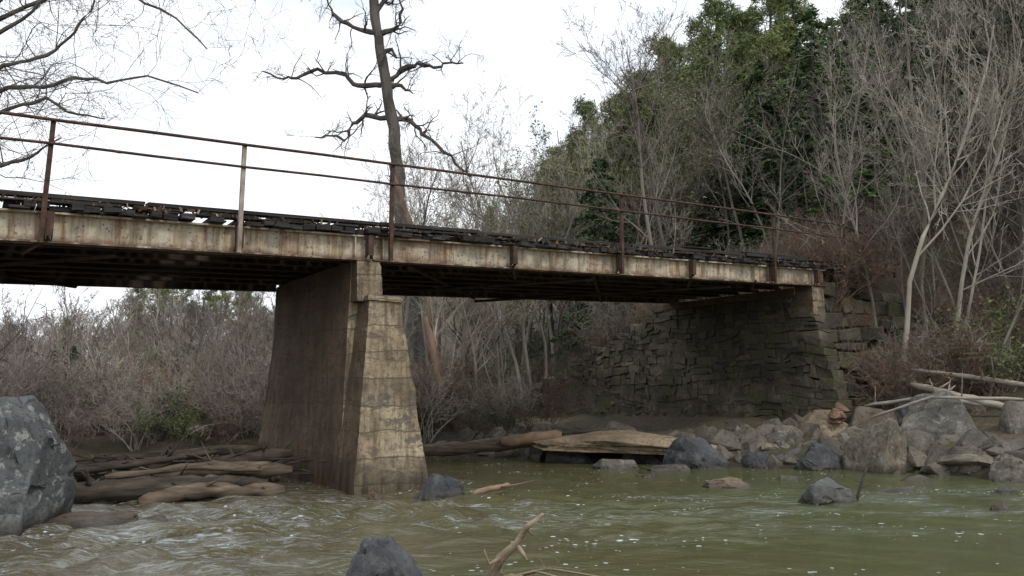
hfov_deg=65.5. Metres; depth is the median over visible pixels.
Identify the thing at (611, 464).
river boulder
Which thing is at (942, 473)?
river boulder
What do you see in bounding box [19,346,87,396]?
bare shrub
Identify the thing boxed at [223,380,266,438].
bare shrub
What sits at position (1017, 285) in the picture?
bare shrub
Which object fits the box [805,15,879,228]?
sapling
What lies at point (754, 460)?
river boulder
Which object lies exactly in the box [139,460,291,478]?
driftwood log
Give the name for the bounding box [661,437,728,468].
river boulder
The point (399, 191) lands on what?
broken snag
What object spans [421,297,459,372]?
sapling
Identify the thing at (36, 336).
bare tree
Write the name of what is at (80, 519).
river boulder
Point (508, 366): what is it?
green shrub
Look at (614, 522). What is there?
river water
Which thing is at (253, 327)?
bare tree
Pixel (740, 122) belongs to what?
budding tree
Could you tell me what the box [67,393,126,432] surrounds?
bare shrub
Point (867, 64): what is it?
sapling
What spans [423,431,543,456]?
fallen log
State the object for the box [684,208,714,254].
evergreen tree
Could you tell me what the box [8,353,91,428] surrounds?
bare shrub
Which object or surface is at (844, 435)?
river boulder
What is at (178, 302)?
bare tree
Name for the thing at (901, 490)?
river boulder
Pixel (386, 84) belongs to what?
dead oak tree
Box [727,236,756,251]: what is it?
bare shrub
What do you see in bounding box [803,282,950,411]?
mossy stone wing wall
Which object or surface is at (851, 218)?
bare tree
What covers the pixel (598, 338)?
rust brush
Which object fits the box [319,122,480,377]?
bare tree
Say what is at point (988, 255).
bare shrub
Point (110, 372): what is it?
bare shrub
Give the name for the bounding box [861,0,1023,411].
bare tree
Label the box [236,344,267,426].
bare shrub
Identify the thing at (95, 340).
distant bare tree
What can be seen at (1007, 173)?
sapling
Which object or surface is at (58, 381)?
bare shrub
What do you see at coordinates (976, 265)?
sapling
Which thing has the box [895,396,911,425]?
river boulder
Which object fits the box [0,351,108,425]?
bare shrub
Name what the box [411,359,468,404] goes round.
bare shrub
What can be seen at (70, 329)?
bare tree
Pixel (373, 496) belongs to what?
river boulder
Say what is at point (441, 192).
budding tree
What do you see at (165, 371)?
distant bare tree
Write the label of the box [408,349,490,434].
bare shrub
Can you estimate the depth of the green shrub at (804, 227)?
33.84 m
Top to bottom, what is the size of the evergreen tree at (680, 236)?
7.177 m
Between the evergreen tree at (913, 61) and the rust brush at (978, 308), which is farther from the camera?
the evergreen tree at (913, 61)
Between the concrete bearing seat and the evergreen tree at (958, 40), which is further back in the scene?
the evergreen tree at (958, 40)
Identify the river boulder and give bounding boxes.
[45,511,139,528]
[142,514,168,521]
[346,536,422,575]
[367,492,383,499]
[414,473,464,500]
[545,451,594,462]
[591,459,638,469]
[636,473,658,477]
[644,464,689,470]
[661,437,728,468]
[702,477,752,488]
[740,451,768,468]
[765,425,803,445]
[775,448,800,459]
[776,475,803,479]
[794,442,840,470]
[797,410,847,436]
[797,477,857,504]
[831,426,864,443]
[843,418,906,473]
[844,406,897,429]
[868,486,916,492]
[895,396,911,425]
[900,390,976,439]
[900,474,936,481]
[927,471,945,475]
[964,404,985,416]
[989,453,1023,482]
[990,501,1010,510]
[992,486,1018,493]
[998,401,1023,433]
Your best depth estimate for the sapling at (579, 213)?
41.88 m
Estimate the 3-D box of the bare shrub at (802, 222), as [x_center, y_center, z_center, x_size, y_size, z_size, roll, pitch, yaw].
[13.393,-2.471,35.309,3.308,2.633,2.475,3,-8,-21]
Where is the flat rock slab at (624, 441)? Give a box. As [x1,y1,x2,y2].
[531,430,716,454]
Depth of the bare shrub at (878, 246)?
27.93 m
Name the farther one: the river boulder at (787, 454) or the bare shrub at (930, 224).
the bare shrub at (930, 224)
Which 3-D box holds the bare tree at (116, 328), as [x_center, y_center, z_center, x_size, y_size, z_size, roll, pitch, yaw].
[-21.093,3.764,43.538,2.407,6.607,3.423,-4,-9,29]
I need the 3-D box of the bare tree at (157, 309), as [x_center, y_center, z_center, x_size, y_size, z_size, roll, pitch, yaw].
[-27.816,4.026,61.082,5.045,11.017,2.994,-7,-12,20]
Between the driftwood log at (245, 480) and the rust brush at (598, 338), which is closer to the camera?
the driftwood log at (245, 480)
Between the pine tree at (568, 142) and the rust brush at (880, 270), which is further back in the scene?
the pine tree at (568, 142)
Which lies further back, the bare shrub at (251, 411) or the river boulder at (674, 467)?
the bare shrub at (251, 411)
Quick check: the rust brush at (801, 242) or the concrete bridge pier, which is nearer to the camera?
the concrete bridge pier
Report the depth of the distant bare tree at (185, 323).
59.43 m
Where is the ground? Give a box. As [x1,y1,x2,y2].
[57,197,1023,478]
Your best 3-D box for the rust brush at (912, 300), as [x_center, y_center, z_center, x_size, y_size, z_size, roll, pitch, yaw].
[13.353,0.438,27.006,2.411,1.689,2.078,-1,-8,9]
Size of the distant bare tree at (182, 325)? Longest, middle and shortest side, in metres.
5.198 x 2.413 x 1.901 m
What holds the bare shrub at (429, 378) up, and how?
on the ground
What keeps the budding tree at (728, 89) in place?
on the ground
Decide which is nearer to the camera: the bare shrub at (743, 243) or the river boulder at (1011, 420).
the river boulder at (1011, 420)
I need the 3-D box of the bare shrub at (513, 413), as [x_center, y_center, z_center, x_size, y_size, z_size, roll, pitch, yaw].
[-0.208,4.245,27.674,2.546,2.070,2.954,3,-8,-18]
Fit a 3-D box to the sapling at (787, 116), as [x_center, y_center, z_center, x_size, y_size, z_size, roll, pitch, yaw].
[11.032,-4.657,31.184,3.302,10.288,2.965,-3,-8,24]
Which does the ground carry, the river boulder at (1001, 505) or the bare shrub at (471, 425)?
the bare shrub at (471, 425)
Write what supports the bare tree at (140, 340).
on the ground
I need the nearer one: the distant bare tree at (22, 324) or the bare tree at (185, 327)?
the bare tree at (185, 327)
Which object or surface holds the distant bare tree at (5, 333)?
on the ground
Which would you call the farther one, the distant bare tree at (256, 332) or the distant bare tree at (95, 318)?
the distant bare tree at (95, 318)
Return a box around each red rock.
[827,415,841,423]
[829,408,846,418]
[834,402,849,411]
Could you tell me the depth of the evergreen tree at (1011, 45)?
32.03 m
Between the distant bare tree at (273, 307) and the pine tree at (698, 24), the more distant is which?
the pine tree at (698, 24)
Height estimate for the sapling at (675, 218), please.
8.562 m
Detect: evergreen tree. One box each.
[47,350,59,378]
[55,331,67,367]
[60,345,78,378]
[549,152,648,358]
[568,301,591,340]
[649,27,762,229]
[663,158,704,255]
[667,204,693,255]
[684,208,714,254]
[690,159,731,255]
[692,159,738,255]
[701,59,789,246]
[710,91,782,245]
[710,105,787,251]
[714,135,778,251]
[716,117,785,245]
[719,107,789,251]
[724,97,785,238]
[726,55,790,204]
[739,8,872,243]
[759,74,835,247]
[765,117,832,253]
[774,42,830,217]
[778,69,839,210]
[790,0,942,242]
[799,9,871,177]
[800,55,842,192]
[816,17,842,122]
[816,29,841,121]
[820,67,890,212]
[828,0,945,185]
[834,20,939,209]
[835,0,933,174]
[864,0,1013,169]
[867,21,978,215]
[889,0,925,82]
[889,0,1008,189]
[891,0,1009,178]
[892,0,987,165]
[898,0,941,178]
[934,0,1023,156]
[939,1,1022,156]
[948,6,1021,190]
[982,43,1023,252]
[989,0,1023,191]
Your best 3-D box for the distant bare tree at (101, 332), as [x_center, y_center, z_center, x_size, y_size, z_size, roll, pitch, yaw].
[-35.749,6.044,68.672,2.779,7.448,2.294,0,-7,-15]
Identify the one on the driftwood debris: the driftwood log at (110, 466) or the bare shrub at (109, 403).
the driftwood log at (110, 466)
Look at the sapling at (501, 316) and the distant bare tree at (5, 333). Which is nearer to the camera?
the sapling at (501, 316)
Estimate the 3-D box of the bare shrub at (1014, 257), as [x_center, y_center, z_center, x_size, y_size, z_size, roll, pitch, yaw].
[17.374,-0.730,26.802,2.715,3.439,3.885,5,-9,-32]
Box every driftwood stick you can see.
[471,480,533,493]
[846,468,876,499]
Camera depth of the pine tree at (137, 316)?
70.08 m
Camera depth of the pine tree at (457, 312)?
55.92 m
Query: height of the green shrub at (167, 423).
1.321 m
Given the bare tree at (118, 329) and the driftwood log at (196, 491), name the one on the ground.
the bare tree at (118, 329)
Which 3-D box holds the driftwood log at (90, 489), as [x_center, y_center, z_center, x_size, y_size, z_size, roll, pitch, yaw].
[-6.428,3.406,13.877,3.213,0.702,0.814,3,-8,-19]
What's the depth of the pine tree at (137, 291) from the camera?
95.86 m
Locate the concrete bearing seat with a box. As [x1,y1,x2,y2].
[663,286,825,315]
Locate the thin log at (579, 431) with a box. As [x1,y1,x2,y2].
[561,424,606,434]
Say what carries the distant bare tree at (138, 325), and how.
on the ground
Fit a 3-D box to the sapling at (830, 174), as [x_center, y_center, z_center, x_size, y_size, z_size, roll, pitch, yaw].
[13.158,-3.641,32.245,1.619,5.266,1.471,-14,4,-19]
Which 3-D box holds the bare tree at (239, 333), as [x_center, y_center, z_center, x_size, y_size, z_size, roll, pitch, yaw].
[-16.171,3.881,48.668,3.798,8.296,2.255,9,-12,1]
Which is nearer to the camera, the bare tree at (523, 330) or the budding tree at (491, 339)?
the bare tree at (523, 330)
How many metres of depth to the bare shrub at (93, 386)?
26.44 m
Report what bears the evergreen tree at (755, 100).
on the ground
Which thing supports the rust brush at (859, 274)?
on the ground
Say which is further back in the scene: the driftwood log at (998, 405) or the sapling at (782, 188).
the sapling at (782, 188)
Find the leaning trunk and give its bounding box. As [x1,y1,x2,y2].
[424,316,462,431]
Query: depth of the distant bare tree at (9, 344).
46.77 m
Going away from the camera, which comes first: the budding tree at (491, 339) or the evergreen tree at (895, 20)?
the evergreen tree at (895, 20)
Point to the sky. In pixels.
(513, 37)
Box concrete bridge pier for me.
[257,260,427,494]
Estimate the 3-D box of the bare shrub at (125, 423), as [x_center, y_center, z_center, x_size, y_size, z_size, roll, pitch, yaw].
[-11.793,3.675,25.008,3.360,2.974,2.348,3,-8,-21]
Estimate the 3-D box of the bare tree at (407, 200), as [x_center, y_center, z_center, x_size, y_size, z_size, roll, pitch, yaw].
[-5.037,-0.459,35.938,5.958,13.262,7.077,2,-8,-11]
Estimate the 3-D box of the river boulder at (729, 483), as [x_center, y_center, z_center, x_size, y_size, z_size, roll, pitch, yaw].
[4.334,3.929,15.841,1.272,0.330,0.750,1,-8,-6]
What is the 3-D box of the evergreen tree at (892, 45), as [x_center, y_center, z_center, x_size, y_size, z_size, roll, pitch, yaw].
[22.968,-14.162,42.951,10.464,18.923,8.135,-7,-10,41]
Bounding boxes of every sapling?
[0,288,71,387]
[387,295,443,352]
[399,296,414,369]
[407,296,454,362]
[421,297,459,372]
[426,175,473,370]
[432,297,485,430]
[435,297,459,372]
[450,299,499,394]
[457,175,530,368]
[458,208,504,361]
[458,298,487,387]
[475,300,515,413]
[487,329,513,391]
[489,298,513,389]
[501,155,562,332]
[504,117,622,352]
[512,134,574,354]
[520,156,574,343]
[537,126,600,347]
[559,157,621,353]
[560,162,620,348]
[605,114,689,243]
[617,146,686,253]
[631,121,686,311]
[632,58,682,241]
[636,45,706,239]
[657,183,692,246]
[748,149,802,236]
[751,47,831,253]
[761,89,833,214]
[776,110,836,237]
[796,80,847,227]
[803,94,865,199]
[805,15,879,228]
[806,31,895,243]
[814,126,852,216]
[817,136,854,225]
[818,0,927,233]
[821,7,919,182]
[824,42,962,334]
[827,0,909,284]
[827,0,924,253]
[835,106,952,391]
[838,178,965,388]
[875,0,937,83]
[890,46,962,166]
[893,33,967,199]
[894,79,937,227]
[898,105,957,316]
[900,0,972,203]
[901,117,995,332]
[903,0,979,189]
[908,69,1014,309]
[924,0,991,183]
[926,175,993,336]
[937,0,1022,188]
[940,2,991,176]
[942,67,996,177]
[944,2,1023,385]
[952,0,1023,215]
[954,105,1023,298]
[955,46,1023,187]
[958,101,1021,288]
[961,112,1023,309]
[966,122,1023,238]
[971,86,1023,274]
[975,4,1023,202]
[980,152,1023,253]
[988,249,1023,396]
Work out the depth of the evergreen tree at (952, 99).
35.35 m
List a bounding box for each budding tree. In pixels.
[387,184,457,337]
[438,212,506,369]
[447,303,501,369]
[449,149,555,377]
[473,302,508,365]
[474,192,528,352]
[484,101,600,394]
[484,165,519,353]
[484,222,534,362]
[485,180,538,359]
[496,175,574,362]
[506,143,573,343]
[514,172,577,342]
[600,63,737,251]
[605,143,658,243]
[691,65,787,234]
[692,60,810,219]
[725,69,794,237]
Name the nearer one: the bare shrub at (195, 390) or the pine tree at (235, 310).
the bare shrub at (195, 390)
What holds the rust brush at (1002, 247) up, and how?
on the ground
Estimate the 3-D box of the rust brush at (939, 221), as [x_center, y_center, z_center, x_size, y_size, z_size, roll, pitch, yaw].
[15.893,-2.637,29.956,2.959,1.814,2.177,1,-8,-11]
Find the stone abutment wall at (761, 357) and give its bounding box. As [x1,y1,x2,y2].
[531,286,852,421]
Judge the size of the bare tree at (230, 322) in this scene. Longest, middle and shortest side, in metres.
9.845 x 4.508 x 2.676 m
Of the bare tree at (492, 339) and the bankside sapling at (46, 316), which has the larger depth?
the bare tree at (492, 339)
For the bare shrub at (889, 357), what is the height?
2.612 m
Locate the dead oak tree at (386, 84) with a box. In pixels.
[249,0,483,380]
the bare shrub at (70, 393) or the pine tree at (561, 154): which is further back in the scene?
the pine tree at (561, 154)
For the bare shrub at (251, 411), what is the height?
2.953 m
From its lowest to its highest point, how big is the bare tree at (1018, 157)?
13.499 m
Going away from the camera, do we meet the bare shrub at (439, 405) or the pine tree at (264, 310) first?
the bare shrub at (439, 405)
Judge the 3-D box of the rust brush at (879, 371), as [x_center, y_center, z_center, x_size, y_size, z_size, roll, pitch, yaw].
[11.539,2.447,23.184,4.420,2.709,3.252,7,-10,-41]
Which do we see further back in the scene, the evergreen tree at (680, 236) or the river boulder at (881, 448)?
the evergreen tree at (680, 236)
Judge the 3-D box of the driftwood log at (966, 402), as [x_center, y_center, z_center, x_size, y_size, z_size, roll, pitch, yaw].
[11.101,2.844,21.615,2.894,0.778,0.330,-6,-10,38]
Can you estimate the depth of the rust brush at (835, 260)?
24.98 m
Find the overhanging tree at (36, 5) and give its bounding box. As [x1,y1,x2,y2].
[0,0,299,194]
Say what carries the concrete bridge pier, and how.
on the ground
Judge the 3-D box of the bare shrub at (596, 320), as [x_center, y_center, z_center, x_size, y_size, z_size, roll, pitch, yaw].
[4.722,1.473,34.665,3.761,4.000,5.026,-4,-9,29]
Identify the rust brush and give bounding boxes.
[573,320,619,353]
[620,309,646,330]
[625,299,685,317]
[630,303,662,314]
[738,219,846,294]
[752,195,837,249]
[752,224,828,251]
[757,220,903,310]
[768,210,846,254]
[768,238,832,283]
[777,235,838,274]
[778,204,888,253]
[782,217,876,286]
[786,239,870,285]
[803,184,880,231]
[804,228,848,281]
[806,202,927,292]
[812,228,895,287]
[818,230,879,286]
[828,182,918,246]
[833,294,877,329]
[838,242,883,287]
[840,336,968,410]
[845,247,902,289]
[848,170,919,225]
[850,303,889,331]
[852,247,904,289]
[858,331,969,408]
[866,194,970,253]
[879,306,1020,395]
[881,326,1003,396]
[891,275,941,317]
[897,315,1023,396]
[908,328,1023,410]
[909,203,962,238]
[911,268,1023,342]
[919,182,992,222]
[925,288,981,337]
[926,281,1023,348]
[960,231,1020,295]
[978,230,1018,272]
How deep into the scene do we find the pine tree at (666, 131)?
51.16 m
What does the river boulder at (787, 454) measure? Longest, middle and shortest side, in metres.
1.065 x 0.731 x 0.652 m
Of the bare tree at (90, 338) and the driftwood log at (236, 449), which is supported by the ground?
the bare tree at (90, 338)
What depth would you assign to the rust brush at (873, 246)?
25.68 m
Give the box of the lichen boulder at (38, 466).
[0,395,76,535]
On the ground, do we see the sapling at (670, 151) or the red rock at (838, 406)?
the sapling at (670, 151)
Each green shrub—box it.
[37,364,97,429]
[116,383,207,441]
[138,380,221,438]
[149,399,208,439]
[172,414,213,446]
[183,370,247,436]
[442,379,503,428]
[445,361,488,400]
[464,358,513,396]
[471,390,525,431]
[489,348,540,398]
[489,350,533,399]
[491,349,560,395]
[499,321,549,369]
[512,317,568,368]
[527,344,543,368]
[535,359,565,381]
[548,320,611,360]
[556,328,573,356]
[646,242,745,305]
[735,234,786,290]
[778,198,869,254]
[808,228,874,282]
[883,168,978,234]
[917,294,1023,396]
[935,296,1023,396]
[936,278,1023,342]
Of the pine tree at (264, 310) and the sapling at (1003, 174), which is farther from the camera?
the pine tree at (264, 310)
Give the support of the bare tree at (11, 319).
on the ground
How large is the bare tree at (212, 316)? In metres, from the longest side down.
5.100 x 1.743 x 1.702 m
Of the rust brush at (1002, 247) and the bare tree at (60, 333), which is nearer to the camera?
the rust brush at (1002, 247)
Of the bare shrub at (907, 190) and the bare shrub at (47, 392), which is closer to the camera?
the bare shrub at (47, 392)
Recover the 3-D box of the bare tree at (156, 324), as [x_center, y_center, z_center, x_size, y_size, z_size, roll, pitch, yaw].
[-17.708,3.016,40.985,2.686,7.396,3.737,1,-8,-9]
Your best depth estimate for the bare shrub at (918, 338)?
23.05 m
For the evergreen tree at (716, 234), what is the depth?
43.87 m
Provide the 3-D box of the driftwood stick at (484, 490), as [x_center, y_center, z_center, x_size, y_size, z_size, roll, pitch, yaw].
[-0.173,3.643,14.549,1.167,0.288,0.242,0,-8,-2]
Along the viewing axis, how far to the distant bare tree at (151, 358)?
32.09 m
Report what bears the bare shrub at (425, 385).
on the ground
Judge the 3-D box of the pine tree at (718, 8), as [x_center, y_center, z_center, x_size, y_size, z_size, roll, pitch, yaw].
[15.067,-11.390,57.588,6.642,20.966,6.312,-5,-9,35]
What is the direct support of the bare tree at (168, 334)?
on the ground
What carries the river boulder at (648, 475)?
in the river water
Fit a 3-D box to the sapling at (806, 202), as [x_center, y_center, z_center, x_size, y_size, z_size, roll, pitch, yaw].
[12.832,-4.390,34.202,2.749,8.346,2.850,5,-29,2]
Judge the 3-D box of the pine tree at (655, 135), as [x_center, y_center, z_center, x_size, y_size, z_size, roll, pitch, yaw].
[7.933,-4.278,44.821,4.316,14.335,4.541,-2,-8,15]
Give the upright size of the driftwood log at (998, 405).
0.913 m
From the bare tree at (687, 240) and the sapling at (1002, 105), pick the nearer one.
the sapling at (1002, 105)
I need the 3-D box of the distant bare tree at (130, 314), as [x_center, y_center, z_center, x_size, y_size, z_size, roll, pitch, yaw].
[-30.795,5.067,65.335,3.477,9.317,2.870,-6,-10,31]
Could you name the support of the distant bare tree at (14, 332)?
on the ground
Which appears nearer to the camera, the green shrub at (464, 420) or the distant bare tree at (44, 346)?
the green shrub at (464, 420)
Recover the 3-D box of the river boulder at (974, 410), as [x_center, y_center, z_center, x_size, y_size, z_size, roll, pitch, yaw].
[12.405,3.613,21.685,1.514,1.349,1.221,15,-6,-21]
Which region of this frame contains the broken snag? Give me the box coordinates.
[385,165,448,426]
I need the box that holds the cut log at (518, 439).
[501,430,561,446]
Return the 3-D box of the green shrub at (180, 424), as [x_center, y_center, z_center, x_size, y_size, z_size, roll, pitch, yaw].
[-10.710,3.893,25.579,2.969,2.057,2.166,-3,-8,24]
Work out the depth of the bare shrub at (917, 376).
22.18 m
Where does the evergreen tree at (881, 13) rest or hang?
on the ground
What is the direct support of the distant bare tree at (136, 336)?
on the ground
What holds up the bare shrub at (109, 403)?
on the ground
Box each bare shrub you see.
[0,320,71,396]
[0,351,85,415]
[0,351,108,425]
[0,352,60,396]
[0,353,122,417]
[0,355,81,416]
[0,363,38,396]
[1,374,42,399]
[2,359,99,429]
[3,343,106,421]
[3,343,141,432]
[5,382,76,416]
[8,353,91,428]
[15,360,94,427]
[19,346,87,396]
[22,370,121,432]
[36,366,145,427]
[38,350,151,436]
[40,389,96,441]
[41,377,103,448]
[53,379,165,442]
[57,341,162,434]
[58,345,143,433]
[63,351,210,434]
[64,342,163,430]
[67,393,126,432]
[80,359,193,452]
[81,364,151,429]
[96,348,180,428]
[111,336,219,437]
[115,354,227,434]
[118,378,195,440]
[140,372,230,435]
[141,345,269,398]
[146,352,271,436]
[151,370,234,435]
[156,368,245,434]
[176,355,237,387]
[178,352,265,441]
[180,343,269,438]
[186,390,258,440]
[188,349,270,441]
[203,352,269,434]
[209,362,255,428]
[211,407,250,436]
[219,366,267,424]
[222,360,268,426]
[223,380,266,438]
[235,347,272,381]
[235,380,266,435]
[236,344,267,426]
[242,341,271,398]
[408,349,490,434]
[409,343,465,410]
[410,342,480,443]
[410,358,481,433]
[411,355,447,429]
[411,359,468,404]
[411,360,471,434]
[411,360,491,428]
[413,368,435,426]
[416,371,469,434]
[433,368,498,431]
[438,351,518,385]
[448,354,495,378]
[448,398,500,435]
[450,372,483,428]
[459,387,508,427]
[460,392,486,427]
[465,349,500,377]
[468,380,543,431]
[474,357,545,432]
[477,352,529,409]
[478,350,515,381]
[478,355,608,431]
[493,325,567,369]
[512,338,574,387]
[521,359,555,389]
[528,341,566,374]
[528,345,578,374]
[551,301,617,346]
[555,301,649,346]
[561,332,593,350]
[563,332,600,358]
[564,300,686,329]
[565,338,611,367]
[577,301,641,345]
[710,215,782,293]
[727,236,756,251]
[747,234,794,288]
[770,188,857,248]
[775,208,828,236]
[816,177,873,220]
[826,306,947,401]
[838,222,898,268]
[846,184,933,263]
[847,217,906,280]
[852,187,936,235]
[853,199,935,255]
[866,322,937,395]
[867,219,925,272]
[868,286,971,393]
[871,190,963,248]
[881,184,954,251]
[881,342,971,403]
[890,169,938,204]
[902,302,996,393]
[905,231,1012,295]
[911,186,968,233]
[917,279,974,331]
[929,251,986,307]
[929,255,1023,328]
[943,173,996,220]
[944,240,1019,294]
[950,153,997,184]
[953,173,1005,211]
[967,248,1017,301]
[969,151,1023,207]
[976,236,1020,297]
[980,187,1021,245]
[987,246,1020,288]
[1001,318,1023,348]
[1010,267,1022,310]
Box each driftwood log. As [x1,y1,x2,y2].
[73,466,239,503]
[74,434,216,474]
[76,435,297,482]
[78,445,262,464]
[104,441,261,478]
[136,464,267,485]
[138,478,284,504]
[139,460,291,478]
[864,378,982,406]
[870,375,1023,417]
[910,357,1023,387]
[911,382,1003,410]
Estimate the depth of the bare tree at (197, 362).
29.05 m
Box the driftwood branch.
[484,513,596,575]
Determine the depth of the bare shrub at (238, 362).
30.84 m
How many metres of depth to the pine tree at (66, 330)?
65.80 m
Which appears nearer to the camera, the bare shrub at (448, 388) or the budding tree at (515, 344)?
the bare shrub at (448, 388)
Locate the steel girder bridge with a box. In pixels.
[0,111,902,303]
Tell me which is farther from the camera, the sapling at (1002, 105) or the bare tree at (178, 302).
the bare tree at (178, 302)
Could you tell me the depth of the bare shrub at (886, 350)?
23.86 m
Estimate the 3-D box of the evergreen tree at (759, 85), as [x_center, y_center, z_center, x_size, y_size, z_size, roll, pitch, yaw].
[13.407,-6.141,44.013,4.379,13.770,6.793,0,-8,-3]
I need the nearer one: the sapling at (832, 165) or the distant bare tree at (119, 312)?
the sapling at (832, 165)
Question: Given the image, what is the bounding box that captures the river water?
[0,452,1023,575]
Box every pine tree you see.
[52,318,74,353]
[121,288,149,320]
[122,303,148,361]
[141,288,175,377]
[147,289,194,324]
[183,299,198,368]
[195,290,222,379]
[196,307,212,351]
[201,290,237,339]
[222,291,251,338]
[235,291,262,318]
[254,305,270,337]
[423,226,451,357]
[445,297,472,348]
[518,197,543,349]
[530,156,569,329]
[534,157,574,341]
[541,141,576,315]
[559,131,588,185]
[561,93,604,313]
[564,85,637,343]
[565,119,616,210]
[565,141,618,329]
[601,117,636,231]
[602,61,692,313]
[615,93,686,253]
[619,87,689,244]
[645,28,680,245]
[654,38,699,237]
[663,11,740,245]
[664,43,730,246]
[681,0,737,149]
[701,2,781,145]
[701,31,783,168]
[728,2,782,136]
[728,25,795,177]
[749,0,807,104]
[749,16,808,129]
[768,0,839,138]
[795,55,819,126]
[830,1,897,130]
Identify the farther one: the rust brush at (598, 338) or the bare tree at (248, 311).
the bare tree at (248, 311)
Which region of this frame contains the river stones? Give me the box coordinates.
[96,413,1023,482]
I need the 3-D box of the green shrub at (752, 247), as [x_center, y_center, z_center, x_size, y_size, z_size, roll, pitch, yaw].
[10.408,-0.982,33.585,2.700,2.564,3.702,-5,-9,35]
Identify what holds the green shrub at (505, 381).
on the ground
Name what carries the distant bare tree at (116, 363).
on the ground
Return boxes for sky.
[0,0,919,362]
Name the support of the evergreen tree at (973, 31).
on the ground
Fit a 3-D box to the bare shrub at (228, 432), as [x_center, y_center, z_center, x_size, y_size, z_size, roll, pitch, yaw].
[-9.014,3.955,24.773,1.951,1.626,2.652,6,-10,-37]
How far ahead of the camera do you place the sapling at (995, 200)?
29.64 m
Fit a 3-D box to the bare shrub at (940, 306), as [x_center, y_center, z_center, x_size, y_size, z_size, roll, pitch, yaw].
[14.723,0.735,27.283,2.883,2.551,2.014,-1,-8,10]
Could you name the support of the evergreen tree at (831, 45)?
on the ground
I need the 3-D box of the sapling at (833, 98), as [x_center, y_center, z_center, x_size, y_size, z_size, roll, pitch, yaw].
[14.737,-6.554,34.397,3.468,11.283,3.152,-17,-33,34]
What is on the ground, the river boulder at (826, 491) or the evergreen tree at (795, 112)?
the evergreen tree at (795, 112)
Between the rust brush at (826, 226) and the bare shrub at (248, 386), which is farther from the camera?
the rust brush at (826, 226)
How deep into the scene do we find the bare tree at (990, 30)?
39.45 m
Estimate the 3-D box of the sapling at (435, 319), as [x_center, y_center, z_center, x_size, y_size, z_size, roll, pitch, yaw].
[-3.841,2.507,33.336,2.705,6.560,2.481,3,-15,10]
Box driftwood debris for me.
[71,443,326,478]
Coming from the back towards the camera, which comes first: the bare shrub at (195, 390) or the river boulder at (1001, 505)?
the bare shrub at (195, 390)
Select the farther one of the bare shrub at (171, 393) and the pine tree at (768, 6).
the pine tree at (768, 6)
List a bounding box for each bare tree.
[0,284,34,360]
[0,285,49,375]
[0,300,40,370]
[0,316,27,350]
[0,317,18,365]
[0,324,24,368]
[9,312,37,354]
[22,330,59,367]
[23,287,97,367]
[23,315,46,374]
[23,316,80,374]
[24,306,92,376]
[24,316,38,344]
[25,321,61,379]
[26,335,50,360]
[30,326,63,357]
[35,311,59,348]
[39,317,56,354]
[43,287,98,372]
[44,300,77,366]
[44,311,75,361]
[46,286,82,339]
[53,319,99,376]
[57,288,102,354]
[65,314,99,363]
[69,296,128,385]
[69,307,89,356]
[70,297,136,380]
[75,303,126,379]
[77,288,142,375]
[77,329,105,375]
[78,296,122,362]
[78,339,109,382]
[83,323,121,376]
[88,308,108,359]
[88,320,111,369]
[89,298,148,376]
[91,292,130,359]
[97,300,137,371]
[98,288,137,368]
[101,349,128,383]
[109,288,158,369]
[110,310,160,393]
[111,338,142,372]
[112,294,153,349]
[112,343,144,371]
[116,321,154,356]
[118,302,159,375]
[121,289,161,358]
[122,289,177,349]
[126,311,150,351]
[129,305,173,364]
[137,339,169,384]
[138,291,206,382]
[138,313,171,371]
[139,288,197,387]
[141,293,167,371]
[141,314,173,359]
[144,290,221,389]
[149,347,173,384]
[150,290,217,373]
[150,301,182,369]
[154,313,190,377]
[155,290,199,379]
[159,292,199,371]
[159,302,208,380]
[164,290,242,385]
[168,302,198,373]
[172,310,218,379]
[172,337,205,391]
[178,290,223,337]
[178,305,242,385]
[191,292,236,374]
[192,303,230,365]
[194,324,222,357]
[196,344,222,396]
[197,291,248,368]
[200,290,255,369]
[201,303,235,370]
[203,295,265,372]
[206,291,264,377]
[215,299,231,351]
[216,316,241,374]
[221,299,266,380]
[222,286,276,371]
[224,291,271,372]
[227,292,267,366]
[230,307,271,367]
[230,325,270,381]
[233,291,273,340]
[236,291,270,357]
[242,314,273,380]
[246,293,275,357]
[250,306,273,380]
[264,303,274,324]
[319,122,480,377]
[337,162,464,308]
[343,143,475,306]
[383,106,495,331]
[387,162,473,396]
[395,150,545,422]
[402,71,545,388]
[410,143,555,366]
[410,198,482,433]
[427,126,550,411]
[430,88,575,368]
[432,187,502,385]
[432,201,535,426]
[446,201,529,397]
[469,203,534,359]
[472,304,515,369]
[483,108,642,393]
[531,116,618,222]
[550,0,694,304]
[552,78,705,348]
[552,193,591,369]
[572,0,706,245]
[590,89,770,255]
[600,79,752,331]
[621,13,776,250]
[640,126,724,246]
[651,120,728,246]
[656,22,758,250]
[678,80,782,247]
[712,1,958,351]
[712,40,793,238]
[780,0,986,350]
[840,0,1023,314]
[858,33,960,157]
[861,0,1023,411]
[864,0,1023,203]
[888,0,1023,377]
[941,12,1023,205]
[968,2,1019,61]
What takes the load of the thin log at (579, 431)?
on the flat rock slab at (624, 441)
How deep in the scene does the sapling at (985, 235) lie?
27.96 m
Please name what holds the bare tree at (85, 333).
on the ground
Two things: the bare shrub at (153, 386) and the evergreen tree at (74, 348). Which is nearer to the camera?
the bare shrub at (153, 386)
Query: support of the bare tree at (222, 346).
on the ground
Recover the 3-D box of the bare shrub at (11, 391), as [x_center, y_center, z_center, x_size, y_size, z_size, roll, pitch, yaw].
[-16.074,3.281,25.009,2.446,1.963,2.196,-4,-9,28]

